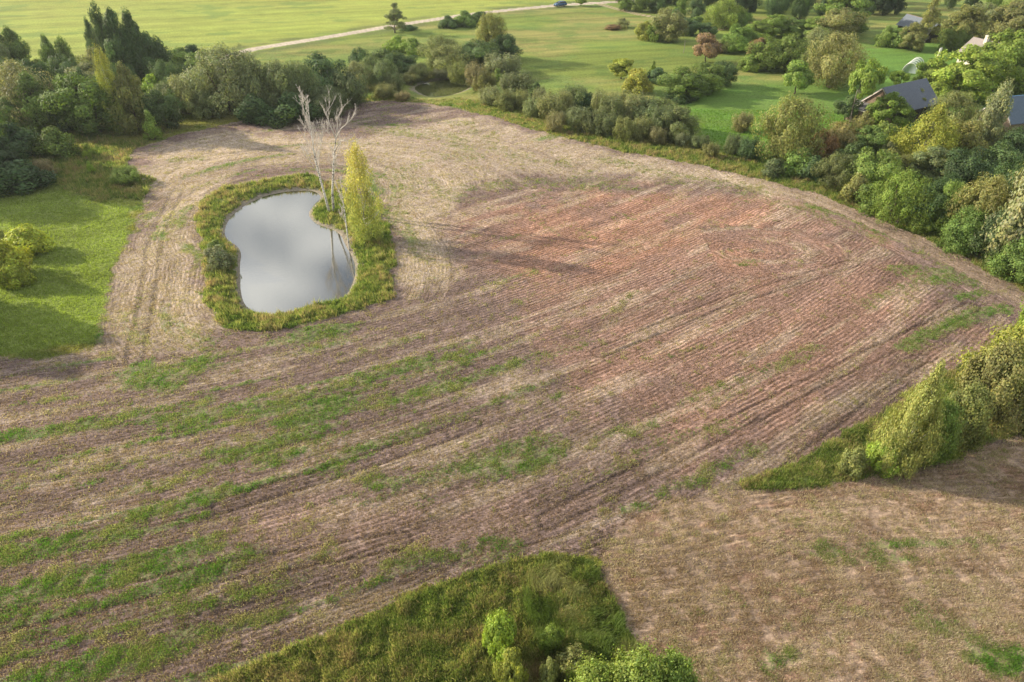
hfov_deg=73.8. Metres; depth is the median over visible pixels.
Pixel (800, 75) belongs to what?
fruit tree
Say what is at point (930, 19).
birch tree
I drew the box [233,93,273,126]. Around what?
bush
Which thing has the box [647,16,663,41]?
sapling
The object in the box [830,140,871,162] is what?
broadleaf tree
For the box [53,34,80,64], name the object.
alder tree
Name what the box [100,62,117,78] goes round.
willow tree
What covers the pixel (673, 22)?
broadleaf tree
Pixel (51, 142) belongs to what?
bush
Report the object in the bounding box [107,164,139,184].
willow shrub
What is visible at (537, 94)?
willow shrub
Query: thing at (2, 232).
bush
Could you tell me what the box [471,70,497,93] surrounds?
willow shrub
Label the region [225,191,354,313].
pond water
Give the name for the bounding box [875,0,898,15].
broadleaf tree
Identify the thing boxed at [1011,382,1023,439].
leafy shrub
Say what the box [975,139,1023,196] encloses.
broadleaf tree
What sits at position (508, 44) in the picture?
broadleaf tree
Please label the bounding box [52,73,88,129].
alder tree
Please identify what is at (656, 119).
willow shrub
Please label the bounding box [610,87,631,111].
willow shrub
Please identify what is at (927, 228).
bush
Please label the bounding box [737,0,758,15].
broadleaf tree
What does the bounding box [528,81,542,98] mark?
sapling
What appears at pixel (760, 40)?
fruit tree
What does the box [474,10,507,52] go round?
willow tree
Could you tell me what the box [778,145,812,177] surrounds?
bush
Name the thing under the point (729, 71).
broadleaf tree
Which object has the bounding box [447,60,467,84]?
willow shrub
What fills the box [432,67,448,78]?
willow shrub
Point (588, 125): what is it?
willow shrub
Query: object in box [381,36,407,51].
bush
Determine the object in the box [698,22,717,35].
fruit tree
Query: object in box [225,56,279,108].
willow tree
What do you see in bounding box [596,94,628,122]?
willow shrub
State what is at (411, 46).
bush
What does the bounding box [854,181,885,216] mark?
bush
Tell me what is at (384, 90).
willow shrub
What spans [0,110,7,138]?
broadleaf tree
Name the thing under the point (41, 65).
broadleaf tree
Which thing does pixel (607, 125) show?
willow shrub
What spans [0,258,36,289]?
bush
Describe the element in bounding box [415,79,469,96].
pond water
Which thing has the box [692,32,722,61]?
fruit tree
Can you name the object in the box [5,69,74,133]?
alder tree
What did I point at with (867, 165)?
broadleaf tree
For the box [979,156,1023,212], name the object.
broadleaf tree
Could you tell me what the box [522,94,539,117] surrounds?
willow shrub
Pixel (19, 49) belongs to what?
alder tree
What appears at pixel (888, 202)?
leafy shrub
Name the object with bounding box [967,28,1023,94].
maple tree
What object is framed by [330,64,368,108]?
willow shrub
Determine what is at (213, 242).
bush
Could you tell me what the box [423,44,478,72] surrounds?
willow tree
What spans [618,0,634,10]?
broadleaf tree
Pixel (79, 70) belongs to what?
broadleaf tree
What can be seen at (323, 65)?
broadleaf tree
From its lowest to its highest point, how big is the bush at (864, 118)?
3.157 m
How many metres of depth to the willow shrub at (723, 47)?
165.71 m
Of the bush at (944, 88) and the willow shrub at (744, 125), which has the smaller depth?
the willow shrub at (744, 125)
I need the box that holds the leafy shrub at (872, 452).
[865,438,905,478]
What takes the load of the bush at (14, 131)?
on the ground at (572, 42)
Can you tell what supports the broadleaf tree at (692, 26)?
on the ground at (572, 42)
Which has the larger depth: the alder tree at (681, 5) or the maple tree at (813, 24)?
the alder tree at (681, 5)
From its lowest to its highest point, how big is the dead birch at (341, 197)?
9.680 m
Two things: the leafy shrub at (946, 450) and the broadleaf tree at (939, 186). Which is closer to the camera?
the leafy shrub at (946, 450)
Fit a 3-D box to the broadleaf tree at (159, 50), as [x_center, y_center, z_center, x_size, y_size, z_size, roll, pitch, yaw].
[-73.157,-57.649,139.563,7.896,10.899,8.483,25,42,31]
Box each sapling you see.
[82,143,92,158]
[86,161,95,171]
[142,109,162,140]
[492,68,502,81]
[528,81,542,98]
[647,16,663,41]
[649,60,655,70]
[937,43,945,52]
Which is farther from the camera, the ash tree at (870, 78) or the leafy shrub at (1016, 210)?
the ash tree at (870, 78)
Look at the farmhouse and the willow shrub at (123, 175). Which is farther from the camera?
the farmhouse
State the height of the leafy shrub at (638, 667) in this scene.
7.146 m
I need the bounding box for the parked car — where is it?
[553,1,566,6]
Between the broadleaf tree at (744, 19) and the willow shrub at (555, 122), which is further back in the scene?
the broadleaf tree at (744, 19)
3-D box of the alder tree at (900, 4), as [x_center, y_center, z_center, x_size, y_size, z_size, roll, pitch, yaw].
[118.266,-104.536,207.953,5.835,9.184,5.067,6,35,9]
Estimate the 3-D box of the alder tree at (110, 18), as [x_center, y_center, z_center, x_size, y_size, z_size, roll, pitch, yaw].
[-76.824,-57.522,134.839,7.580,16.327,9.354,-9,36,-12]
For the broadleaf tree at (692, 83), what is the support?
on the ground at (572, 42)
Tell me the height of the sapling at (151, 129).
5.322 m
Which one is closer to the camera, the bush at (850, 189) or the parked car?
the bush at (850, 189)
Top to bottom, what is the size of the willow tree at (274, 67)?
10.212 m
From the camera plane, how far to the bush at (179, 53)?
153.87 m
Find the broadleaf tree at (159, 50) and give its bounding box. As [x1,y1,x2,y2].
[142,30,174,72]
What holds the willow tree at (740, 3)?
on the ground at (572, 42)
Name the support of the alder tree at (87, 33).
on the ground at (572, 42)
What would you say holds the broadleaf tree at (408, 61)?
on the ground at (572, 42)
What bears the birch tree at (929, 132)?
on the ground at (572, 42)
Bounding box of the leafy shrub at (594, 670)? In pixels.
[560,651,620,681]
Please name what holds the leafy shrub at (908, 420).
on the ground at (572, 42)
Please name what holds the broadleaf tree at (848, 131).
on the ground at (572, 42)
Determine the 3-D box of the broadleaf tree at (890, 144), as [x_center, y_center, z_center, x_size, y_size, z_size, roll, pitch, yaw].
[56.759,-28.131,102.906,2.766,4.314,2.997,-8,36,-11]
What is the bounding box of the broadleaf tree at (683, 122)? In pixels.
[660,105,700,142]
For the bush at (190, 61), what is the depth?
144.07 m
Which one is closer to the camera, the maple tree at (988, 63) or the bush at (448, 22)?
the maple tree at (988, 63)
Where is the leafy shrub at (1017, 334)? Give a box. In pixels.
[954,315,1023,406]
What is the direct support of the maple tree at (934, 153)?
on the ground at (572, 42)
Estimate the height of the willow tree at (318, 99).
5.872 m
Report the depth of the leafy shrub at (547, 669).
37.03 m
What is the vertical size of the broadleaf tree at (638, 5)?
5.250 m
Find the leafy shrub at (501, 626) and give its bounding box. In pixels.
[481,607,516,664]
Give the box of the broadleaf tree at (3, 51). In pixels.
[0,40,10,59]
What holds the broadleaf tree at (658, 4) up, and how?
on the ground at (572, 42)
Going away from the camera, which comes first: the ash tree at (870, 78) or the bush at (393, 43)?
the ash tree at (870, 78)
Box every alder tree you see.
[0,25,39,69]
[0,96,33,127]
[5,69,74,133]
[37,32,58,79]
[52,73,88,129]
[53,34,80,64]
[83,15,99,62]
[87,0,122,64]
[101,5,147,79]
[107,59,149,135]
[121,6,164,83]
[674,0,686,15]
[813,0,828,15]
[860,0,878,14]
[889,0,907,14]
[970,78,1014,145]
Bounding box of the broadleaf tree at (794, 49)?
[764,32,809,73]
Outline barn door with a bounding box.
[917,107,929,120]
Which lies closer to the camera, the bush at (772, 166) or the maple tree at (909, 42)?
the bush at (772, 166)
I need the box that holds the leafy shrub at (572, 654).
[555,642,596,681]
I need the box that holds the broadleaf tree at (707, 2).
[704,0,716,5]
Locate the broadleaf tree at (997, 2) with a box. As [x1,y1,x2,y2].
[985,0,1004,8]
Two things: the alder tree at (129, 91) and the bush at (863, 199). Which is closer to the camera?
the bush at (863, 199)
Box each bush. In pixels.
[0,121,40,159]
[0,135,30,163]
[0,159,58,197]
[0,229,12,239]
[0,238,34,289]
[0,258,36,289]
[1,223,54,255]
[25,125,81,157]
[140,72,159,94]
[168,47,193,67]
[183,44,205,61]
[184,50,216,78]
[203,244,236,272]
[206,239,229,253]
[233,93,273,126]
[264,91,326,128]
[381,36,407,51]
[397,37,426,55]
[400,25,418,31]
[437,15,457,28]
[453,10,478,27]
[470,11,488,24]
[520,551,644,663]
[575,92,593,111]
[616,18,629,28]
[621,68,654,94]
[634,21,650,41]
[646,67,667,84]
[660,91,698,104]
[667,8,685,20]
[736,53,759,72]
[760,158,787,179]
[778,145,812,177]
[796,154,826,184]
[837,172,869,205]
[852,110,876,126]
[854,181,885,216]
[870,119,900,147]
[874,25,897,47]
[882,27,906,47]
[905,210,941,234]
[931,80,952,100]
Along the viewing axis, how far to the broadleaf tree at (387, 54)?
145.88 m
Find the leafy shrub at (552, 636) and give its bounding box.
[537,622,564,657]
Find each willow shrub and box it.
[32,157,60,173]
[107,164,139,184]
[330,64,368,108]
[372,81,397,99]
[382,72,405,91]
[394,90,410,101]
[400,72,417,83]
[416,70,435,80]
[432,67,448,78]
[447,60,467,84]
[463,61,486,90]
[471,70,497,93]
[477,85,499,106]
[483,50,522,74]
[492,89,515,110]
[498,68,538,95]
[511,88,529,109]
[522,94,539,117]
[531,86,552,114]
[535,90,565,119]
[545,109,565,132]
[555,81,587,107]
[555,88,574,112]
[556,109,569,123]
[565,105,594,130]
[580,108,602,135]
[590,84,613,112]
[593,110,616,136]
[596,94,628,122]
[604,23,621,30]
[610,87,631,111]
[612,114,636,141]
[618,88,647,122]
[630,90,657,128]
[630,114,652,140]
[644,99,676,136]
[648,124,667,144]
[674,130,689,146]
[688,134,706,149]
[702,141,720,157]
[716,39,729,53]
[723,131,742,154]
[731,110,754,132]
[737,135,765,159]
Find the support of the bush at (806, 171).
on the ground at (572, 42)
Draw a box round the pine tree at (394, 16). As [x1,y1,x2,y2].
[384,2,407,32]
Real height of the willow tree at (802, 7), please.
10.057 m
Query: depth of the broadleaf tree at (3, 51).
138.61 m
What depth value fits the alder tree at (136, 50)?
134.59 m
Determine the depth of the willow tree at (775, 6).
201.74 m
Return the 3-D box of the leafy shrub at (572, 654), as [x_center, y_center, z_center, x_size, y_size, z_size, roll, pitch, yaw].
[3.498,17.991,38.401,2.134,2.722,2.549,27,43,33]
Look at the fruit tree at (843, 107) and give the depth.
121.17 m
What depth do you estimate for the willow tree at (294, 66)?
123.10 m
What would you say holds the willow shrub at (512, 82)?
on the ground at (572, 42)
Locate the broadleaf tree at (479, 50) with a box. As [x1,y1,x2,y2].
[457,38,499,68]
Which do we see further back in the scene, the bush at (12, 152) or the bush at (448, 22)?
the bush at (448, 22)
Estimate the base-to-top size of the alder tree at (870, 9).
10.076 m
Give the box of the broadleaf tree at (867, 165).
[842,146,906,185]
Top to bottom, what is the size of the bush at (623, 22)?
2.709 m
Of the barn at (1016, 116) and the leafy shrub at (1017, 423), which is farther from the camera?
the barn at (1016, 116)
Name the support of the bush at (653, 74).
on the ground at (572, 42)
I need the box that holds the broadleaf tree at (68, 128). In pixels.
[33,89,81,133]
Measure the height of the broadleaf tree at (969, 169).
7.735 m
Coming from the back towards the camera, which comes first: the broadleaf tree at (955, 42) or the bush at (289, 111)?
the broadleaf tree at (955, 42)
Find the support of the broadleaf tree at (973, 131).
on the ground at (572, 42)
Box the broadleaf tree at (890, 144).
[880,141,898,161]
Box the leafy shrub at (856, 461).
[838,446,871,479]
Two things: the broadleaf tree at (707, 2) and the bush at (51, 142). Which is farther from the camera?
the broadleaf tree at (707, 2)
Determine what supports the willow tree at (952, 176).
on the ground at (572, 42)
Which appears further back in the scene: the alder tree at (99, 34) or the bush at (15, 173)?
the alder tree at (99, 34)
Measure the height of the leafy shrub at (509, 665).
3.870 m
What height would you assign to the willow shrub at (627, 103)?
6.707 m
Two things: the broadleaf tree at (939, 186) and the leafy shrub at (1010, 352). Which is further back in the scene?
the broadleaf tree at (939, 186)
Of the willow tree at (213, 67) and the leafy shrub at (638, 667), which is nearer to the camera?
the leafy shrub at (638, 667)
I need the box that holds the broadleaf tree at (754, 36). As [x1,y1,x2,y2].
[742,31,762,50]
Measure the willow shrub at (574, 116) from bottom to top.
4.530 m
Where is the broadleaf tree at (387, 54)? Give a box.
[367,47,402,71]
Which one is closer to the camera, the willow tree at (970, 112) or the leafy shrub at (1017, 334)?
the leafy shrub at (1017, 334)
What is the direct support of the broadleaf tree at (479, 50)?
on the ground at (572, 42)
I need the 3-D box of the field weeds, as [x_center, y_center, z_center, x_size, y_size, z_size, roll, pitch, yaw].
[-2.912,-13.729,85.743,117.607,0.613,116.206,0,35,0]
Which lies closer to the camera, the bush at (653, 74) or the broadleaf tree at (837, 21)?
the bush at (653, 74)
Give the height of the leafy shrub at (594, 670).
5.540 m
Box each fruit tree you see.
[575,0,586,5]
[607,58,633,78]
[688,16,702,30]
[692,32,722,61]
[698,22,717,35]
[746,37,766,57]
[782,59,814,93]
[833,96,863,119]
[915,57,945,75]
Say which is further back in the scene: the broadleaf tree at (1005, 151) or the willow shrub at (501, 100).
the willow shrub at (501, 100)
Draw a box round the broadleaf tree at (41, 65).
[21,58,54,93]
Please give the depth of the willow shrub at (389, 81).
137.03 m
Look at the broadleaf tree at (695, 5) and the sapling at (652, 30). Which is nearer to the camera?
the sapling at (652, 30)
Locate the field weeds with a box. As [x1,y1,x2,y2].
[0,100,1023,681]
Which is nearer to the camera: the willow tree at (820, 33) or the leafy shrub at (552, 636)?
the leafy shrub at (552, 636)
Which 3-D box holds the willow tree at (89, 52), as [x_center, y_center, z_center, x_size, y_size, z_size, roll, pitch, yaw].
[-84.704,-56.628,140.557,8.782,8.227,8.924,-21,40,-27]
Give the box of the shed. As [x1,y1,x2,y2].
[896,14,941,42]
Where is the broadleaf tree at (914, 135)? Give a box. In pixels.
[908,118,925,145]
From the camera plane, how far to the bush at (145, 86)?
126.43 m
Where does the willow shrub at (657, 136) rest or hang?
on the ground at (572, 42)
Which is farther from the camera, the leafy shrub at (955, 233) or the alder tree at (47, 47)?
the alder tree at (47, 47)
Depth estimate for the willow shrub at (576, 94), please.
126.12 m
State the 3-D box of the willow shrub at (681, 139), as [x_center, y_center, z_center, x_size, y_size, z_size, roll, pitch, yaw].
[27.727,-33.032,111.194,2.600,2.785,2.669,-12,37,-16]
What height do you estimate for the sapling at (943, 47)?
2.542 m
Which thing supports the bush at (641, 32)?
on the ground at (572, 42)
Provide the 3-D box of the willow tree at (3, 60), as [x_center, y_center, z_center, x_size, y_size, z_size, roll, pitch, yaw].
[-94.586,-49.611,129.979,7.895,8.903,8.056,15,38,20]
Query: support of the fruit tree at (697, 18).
on the ground at (572, 42)
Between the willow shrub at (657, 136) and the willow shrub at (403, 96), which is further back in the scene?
the willow shrub at (403, 96)
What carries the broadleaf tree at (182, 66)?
on the ground at (572, 42)
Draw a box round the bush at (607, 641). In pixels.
[520,551,644,663]
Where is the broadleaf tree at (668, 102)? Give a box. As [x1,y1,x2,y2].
[653,97,678,113]
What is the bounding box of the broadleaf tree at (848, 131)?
[829,119,868,150]
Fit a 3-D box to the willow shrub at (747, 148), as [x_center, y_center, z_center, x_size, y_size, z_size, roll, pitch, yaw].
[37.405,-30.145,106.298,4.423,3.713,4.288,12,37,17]
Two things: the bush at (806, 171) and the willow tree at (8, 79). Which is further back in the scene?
the willow tree at (8, 79)
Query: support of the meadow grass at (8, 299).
on the ground at (572, 42)
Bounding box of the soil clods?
[0,100,1023,681]
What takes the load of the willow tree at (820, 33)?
on the ground at (572, 42)
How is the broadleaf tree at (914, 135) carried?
on the ground at (572, 42)
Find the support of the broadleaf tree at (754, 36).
on the ground at (572, 42)
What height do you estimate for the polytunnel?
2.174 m
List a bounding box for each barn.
[845,78,939,127]
[979,95,1023,136]
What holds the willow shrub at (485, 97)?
on the ground at (572, 42)
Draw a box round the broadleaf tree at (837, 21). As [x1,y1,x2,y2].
[815,6,869,37]
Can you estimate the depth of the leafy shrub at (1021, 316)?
62.92 m
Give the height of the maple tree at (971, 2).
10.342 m
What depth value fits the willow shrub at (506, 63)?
146.21 m
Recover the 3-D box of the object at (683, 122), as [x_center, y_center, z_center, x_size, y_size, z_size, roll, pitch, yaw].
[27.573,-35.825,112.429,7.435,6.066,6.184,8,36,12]
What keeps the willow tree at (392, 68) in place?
on the ground at (572, 42)
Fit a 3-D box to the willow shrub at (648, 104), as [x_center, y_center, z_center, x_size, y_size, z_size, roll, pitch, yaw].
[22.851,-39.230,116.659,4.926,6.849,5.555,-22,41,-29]
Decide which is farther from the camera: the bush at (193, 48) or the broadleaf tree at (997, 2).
the broadleaf tree at (997, 2)
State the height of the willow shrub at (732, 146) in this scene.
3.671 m
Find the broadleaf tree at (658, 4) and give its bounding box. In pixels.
[644,0,667,13]
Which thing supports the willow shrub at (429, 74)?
on the ground at (572, 42)
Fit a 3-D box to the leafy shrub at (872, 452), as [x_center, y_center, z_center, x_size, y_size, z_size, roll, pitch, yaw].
[28.157,8.463,51.422,2.939,3.433,2.439,27,43,33]
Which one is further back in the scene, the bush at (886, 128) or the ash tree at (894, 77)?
the ash tree at (894, 77)
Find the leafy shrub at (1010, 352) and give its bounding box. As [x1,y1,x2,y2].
[944,332,1023,440]
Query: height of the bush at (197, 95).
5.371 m
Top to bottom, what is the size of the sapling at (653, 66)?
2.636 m
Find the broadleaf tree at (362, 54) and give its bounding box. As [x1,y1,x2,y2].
[347,46,368,67]
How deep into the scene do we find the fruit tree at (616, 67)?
144.33 m
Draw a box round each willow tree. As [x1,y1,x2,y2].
[0,56,21,83]
[0,58,56,128]
[74,46,95,71]
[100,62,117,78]
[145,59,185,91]
[146,80,184,114]
[155,73,210,116]
[179,41,261,118]
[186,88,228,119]
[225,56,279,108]
[250,56,308,110]
[279,58,322,101]
[308,84,351,119]
[342,60,375,90]
[360,55,383,86]
[366,57,402,87]
[405,62,428,81]
[416,32,457,68]
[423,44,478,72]
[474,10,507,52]
[701,0,747,29]
[728,0,745,13]
[749,91,834,163]
[764,0,792,15]
[791,0,814,19]
[800,25,836,65]
[804,30,874,89]
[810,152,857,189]
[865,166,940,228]
[918,89,985,129]
[922,179,970,233]
[933,171,967,204]
[944,172,1014,251]
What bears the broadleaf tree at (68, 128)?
on the ground at (572, 42)
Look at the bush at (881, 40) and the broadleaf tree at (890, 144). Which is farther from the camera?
the bush at (881, 40)
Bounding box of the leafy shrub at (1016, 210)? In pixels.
[962,163,1023,272]
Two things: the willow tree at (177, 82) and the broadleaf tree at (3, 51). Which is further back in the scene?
the broadleaf tree at (3, 51)
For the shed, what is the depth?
180.55 m
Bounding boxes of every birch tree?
[89,38,131,134]
[340,134,387,245]
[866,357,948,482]
[885,101,966,169]
[909,0,944,49]
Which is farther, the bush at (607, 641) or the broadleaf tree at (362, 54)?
the broadleaf tree at (362, 54)
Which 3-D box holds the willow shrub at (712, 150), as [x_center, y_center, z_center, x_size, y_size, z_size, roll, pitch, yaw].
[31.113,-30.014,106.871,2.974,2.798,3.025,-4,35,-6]
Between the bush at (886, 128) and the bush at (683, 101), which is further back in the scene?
the bush at (683, 101)
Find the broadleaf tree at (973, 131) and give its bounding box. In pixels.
[943,117,989,159]
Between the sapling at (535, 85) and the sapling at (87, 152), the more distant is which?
the sapling at (535, 85)
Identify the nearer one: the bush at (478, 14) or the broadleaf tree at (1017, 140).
the broadleaf tree at (1017, 140)
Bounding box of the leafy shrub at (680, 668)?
[656,644,704,681]
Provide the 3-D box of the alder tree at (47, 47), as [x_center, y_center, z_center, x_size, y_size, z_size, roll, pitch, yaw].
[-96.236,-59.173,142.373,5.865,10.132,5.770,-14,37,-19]
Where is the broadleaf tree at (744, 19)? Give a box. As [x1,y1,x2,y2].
[731,10,755,27]
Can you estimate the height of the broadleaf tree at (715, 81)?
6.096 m
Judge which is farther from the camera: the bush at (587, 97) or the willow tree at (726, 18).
the willow tree at (726, 18)
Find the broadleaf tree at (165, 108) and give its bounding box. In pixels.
[131,88,186,128]
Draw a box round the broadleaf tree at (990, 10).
[972,2,1008,38]
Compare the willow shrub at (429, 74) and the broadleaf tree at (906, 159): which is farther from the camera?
the willow shrub at (429, 74)
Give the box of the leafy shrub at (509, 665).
[492,645,529,681]
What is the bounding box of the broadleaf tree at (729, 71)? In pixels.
[712,60,738,86]
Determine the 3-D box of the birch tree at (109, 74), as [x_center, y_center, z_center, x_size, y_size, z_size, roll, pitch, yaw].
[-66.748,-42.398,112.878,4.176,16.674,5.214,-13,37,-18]
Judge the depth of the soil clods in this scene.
57.89 m
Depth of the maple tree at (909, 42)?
165.95 m
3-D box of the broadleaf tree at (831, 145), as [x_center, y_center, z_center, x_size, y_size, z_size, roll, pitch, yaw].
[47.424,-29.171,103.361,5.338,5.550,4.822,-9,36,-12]
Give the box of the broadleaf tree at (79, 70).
[70,67,88,82]
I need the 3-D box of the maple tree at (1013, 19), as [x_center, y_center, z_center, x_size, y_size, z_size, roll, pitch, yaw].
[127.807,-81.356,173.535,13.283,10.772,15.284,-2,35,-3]
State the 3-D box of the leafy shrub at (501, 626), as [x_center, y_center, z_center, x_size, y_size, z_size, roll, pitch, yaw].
[-0.747,16.632,38.972,2.519,4.383,2.039,29,44,35]
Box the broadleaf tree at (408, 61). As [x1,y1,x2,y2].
[393,52,417,74]
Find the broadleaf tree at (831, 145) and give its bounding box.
[810,129,840,162]
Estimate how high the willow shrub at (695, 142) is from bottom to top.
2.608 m
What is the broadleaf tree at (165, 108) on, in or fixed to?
on the ground at (572, 42)
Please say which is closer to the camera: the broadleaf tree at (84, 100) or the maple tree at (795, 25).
the broadleaf tree at (84, 100)
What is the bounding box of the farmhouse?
[957,35,998,64]
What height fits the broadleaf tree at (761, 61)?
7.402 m
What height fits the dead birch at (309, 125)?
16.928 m
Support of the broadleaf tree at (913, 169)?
on the ground at (572, 42)
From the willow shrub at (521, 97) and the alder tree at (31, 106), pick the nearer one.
the alder tree at (31, 106)
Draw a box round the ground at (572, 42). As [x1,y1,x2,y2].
[0,0,1023,681]
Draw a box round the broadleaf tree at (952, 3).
[944,0,959,8]
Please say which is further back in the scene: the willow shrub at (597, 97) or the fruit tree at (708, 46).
the fruit tree at (708, 46)
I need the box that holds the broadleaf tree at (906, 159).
[878,148,913,190]
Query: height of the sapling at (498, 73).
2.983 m
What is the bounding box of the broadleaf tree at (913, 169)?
[902,164,921,194]
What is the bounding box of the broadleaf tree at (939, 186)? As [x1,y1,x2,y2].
[899,179,950,224]
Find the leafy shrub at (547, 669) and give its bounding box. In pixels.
[538,656,559,681]
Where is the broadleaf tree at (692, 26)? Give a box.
[682,17,701,35]
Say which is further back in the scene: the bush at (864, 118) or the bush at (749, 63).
the bush at (749, 63)
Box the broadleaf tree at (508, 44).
[490,33,523,60]
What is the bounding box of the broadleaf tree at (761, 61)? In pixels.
[744,35,787,72]
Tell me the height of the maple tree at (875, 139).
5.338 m
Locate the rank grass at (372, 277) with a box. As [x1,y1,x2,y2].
[20,81,1022,681]
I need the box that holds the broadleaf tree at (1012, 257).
[973,235,1023,286]
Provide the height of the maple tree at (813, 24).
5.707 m
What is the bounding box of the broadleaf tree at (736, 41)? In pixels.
[721,22,755,53]
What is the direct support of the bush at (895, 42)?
on the ground at (572, 42)
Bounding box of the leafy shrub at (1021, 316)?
[1012,289,1023,331]
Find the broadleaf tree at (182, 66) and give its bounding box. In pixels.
[162,62,192,86]
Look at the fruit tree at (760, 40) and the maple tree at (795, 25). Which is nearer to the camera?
the fruit tree at (760, 40)
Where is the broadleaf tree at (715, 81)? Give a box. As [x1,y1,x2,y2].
[691,61,728,94]
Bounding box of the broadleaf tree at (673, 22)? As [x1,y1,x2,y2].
[650,7,688,42]
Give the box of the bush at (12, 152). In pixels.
[0,135,30,163]
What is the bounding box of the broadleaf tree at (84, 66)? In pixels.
[56,60,110,85]
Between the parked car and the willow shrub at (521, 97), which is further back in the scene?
the parked car
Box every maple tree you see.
[741,20,772,37]
[759,14,789,37]
[778,17,808,37]
[802,16,831,35]
[813,0,873,32]
[842,124,888,158]
[864,91,917,126]
[896,144,963,182]
[898,22,929,51]
[911,63,961,89]
[927,43,1016,104]
[940,3,988,43]
[960,0,982,10]
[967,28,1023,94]
[984,0,1023,42]
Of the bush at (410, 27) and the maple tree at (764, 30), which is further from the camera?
the bush at (410, 27)
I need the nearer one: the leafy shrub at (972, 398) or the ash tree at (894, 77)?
the leafy shrub at (972, 398)
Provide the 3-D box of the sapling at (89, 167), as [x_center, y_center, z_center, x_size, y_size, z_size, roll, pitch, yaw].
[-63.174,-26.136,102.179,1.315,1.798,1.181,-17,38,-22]
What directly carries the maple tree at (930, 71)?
on the ground at (572, 42)
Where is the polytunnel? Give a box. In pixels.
[902,57,923,73]
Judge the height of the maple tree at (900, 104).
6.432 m
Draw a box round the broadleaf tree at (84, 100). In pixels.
[37,72,130,136]
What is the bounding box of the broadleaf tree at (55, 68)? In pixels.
[47,53,76,79]
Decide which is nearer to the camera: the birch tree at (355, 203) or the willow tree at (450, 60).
the birch tree at (355, 203)
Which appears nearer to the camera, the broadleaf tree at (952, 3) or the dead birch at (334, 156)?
the dead birch at (334, 156)
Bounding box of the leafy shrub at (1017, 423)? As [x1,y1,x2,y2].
[987,392,1023,433]
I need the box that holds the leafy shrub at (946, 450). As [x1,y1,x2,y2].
[901,391,969,467]
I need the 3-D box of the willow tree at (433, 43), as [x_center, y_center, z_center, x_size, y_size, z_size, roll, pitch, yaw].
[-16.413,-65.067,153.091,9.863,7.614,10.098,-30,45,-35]
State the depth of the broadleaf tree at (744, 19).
187.12 m
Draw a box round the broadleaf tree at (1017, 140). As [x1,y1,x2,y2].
[995,125,1023,166]
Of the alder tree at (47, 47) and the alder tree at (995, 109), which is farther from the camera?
the alder tree at (47, 47)
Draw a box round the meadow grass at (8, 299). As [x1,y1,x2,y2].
[0,109,1023,676]
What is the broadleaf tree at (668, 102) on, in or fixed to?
on the ground at (572, 42)
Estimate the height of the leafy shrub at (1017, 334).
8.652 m
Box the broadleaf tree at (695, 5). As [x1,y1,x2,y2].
[686,0,706,18]
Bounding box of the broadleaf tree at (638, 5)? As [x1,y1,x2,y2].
[631,0,651,11]
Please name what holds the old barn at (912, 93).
on the ground at (572, 42)
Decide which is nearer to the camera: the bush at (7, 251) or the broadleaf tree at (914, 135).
the bush at (7, 251)
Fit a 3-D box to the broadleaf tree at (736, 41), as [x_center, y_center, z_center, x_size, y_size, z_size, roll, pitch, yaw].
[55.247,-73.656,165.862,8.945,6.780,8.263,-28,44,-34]
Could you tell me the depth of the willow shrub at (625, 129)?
112.26 m
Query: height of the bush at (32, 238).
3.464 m
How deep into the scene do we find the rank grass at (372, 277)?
51.29 m
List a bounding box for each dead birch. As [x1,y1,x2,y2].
[295,84,330,212]
[320,85,365,210]
[334,176,350,250]
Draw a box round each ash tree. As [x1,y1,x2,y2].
[848,56,888,122]
[889,70,910,84]
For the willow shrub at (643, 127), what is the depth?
112.75 m
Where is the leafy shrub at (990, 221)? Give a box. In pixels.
[965,203,1023,258]
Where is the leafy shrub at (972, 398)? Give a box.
[944,376,1002,456]
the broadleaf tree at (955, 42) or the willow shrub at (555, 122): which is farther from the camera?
the broadleaf tree at (955, 42)
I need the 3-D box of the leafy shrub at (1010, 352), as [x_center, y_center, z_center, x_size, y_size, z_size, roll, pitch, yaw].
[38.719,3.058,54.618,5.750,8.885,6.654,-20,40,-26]
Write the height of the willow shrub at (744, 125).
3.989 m
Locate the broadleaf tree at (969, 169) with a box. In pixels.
[933,145,1006,199]
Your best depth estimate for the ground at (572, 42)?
63.61 m
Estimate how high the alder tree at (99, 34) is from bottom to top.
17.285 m
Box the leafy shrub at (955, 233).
[934,202,991,259]
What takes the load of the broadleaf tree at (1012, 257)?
on the ground at (572, 42)
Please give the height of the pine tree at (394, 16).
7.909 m
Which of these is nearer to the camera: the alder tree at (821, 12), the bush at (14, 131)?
the bush at (14, 131)
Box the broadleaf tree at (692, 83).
[655,65,711,100]
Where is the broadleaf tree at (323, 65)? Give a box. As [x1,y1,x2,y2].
[301,51,347,100]
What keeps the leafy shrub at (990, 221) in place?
on the ground at (572, 42)
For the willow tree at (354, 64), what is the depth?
136.79 m
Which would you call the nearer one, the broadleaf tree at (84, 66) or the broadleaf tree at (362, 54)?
the broadleaf tree at (84, 66)
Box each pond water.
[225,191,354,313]
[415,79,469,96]
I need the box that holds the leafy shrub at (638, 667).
[609,636,672,681]
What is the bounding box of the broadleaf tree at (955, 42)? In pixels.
[937,25,973,51]
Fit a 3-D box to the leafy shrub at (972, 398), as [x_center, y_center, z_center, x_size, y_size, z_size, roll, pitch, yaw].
[34.901,5.649,52.673,5.977,6.804,4.862,25,42,31]
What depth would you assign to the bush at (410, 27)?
188.75 m
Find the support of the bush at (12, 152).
on the ground at (572, 42)

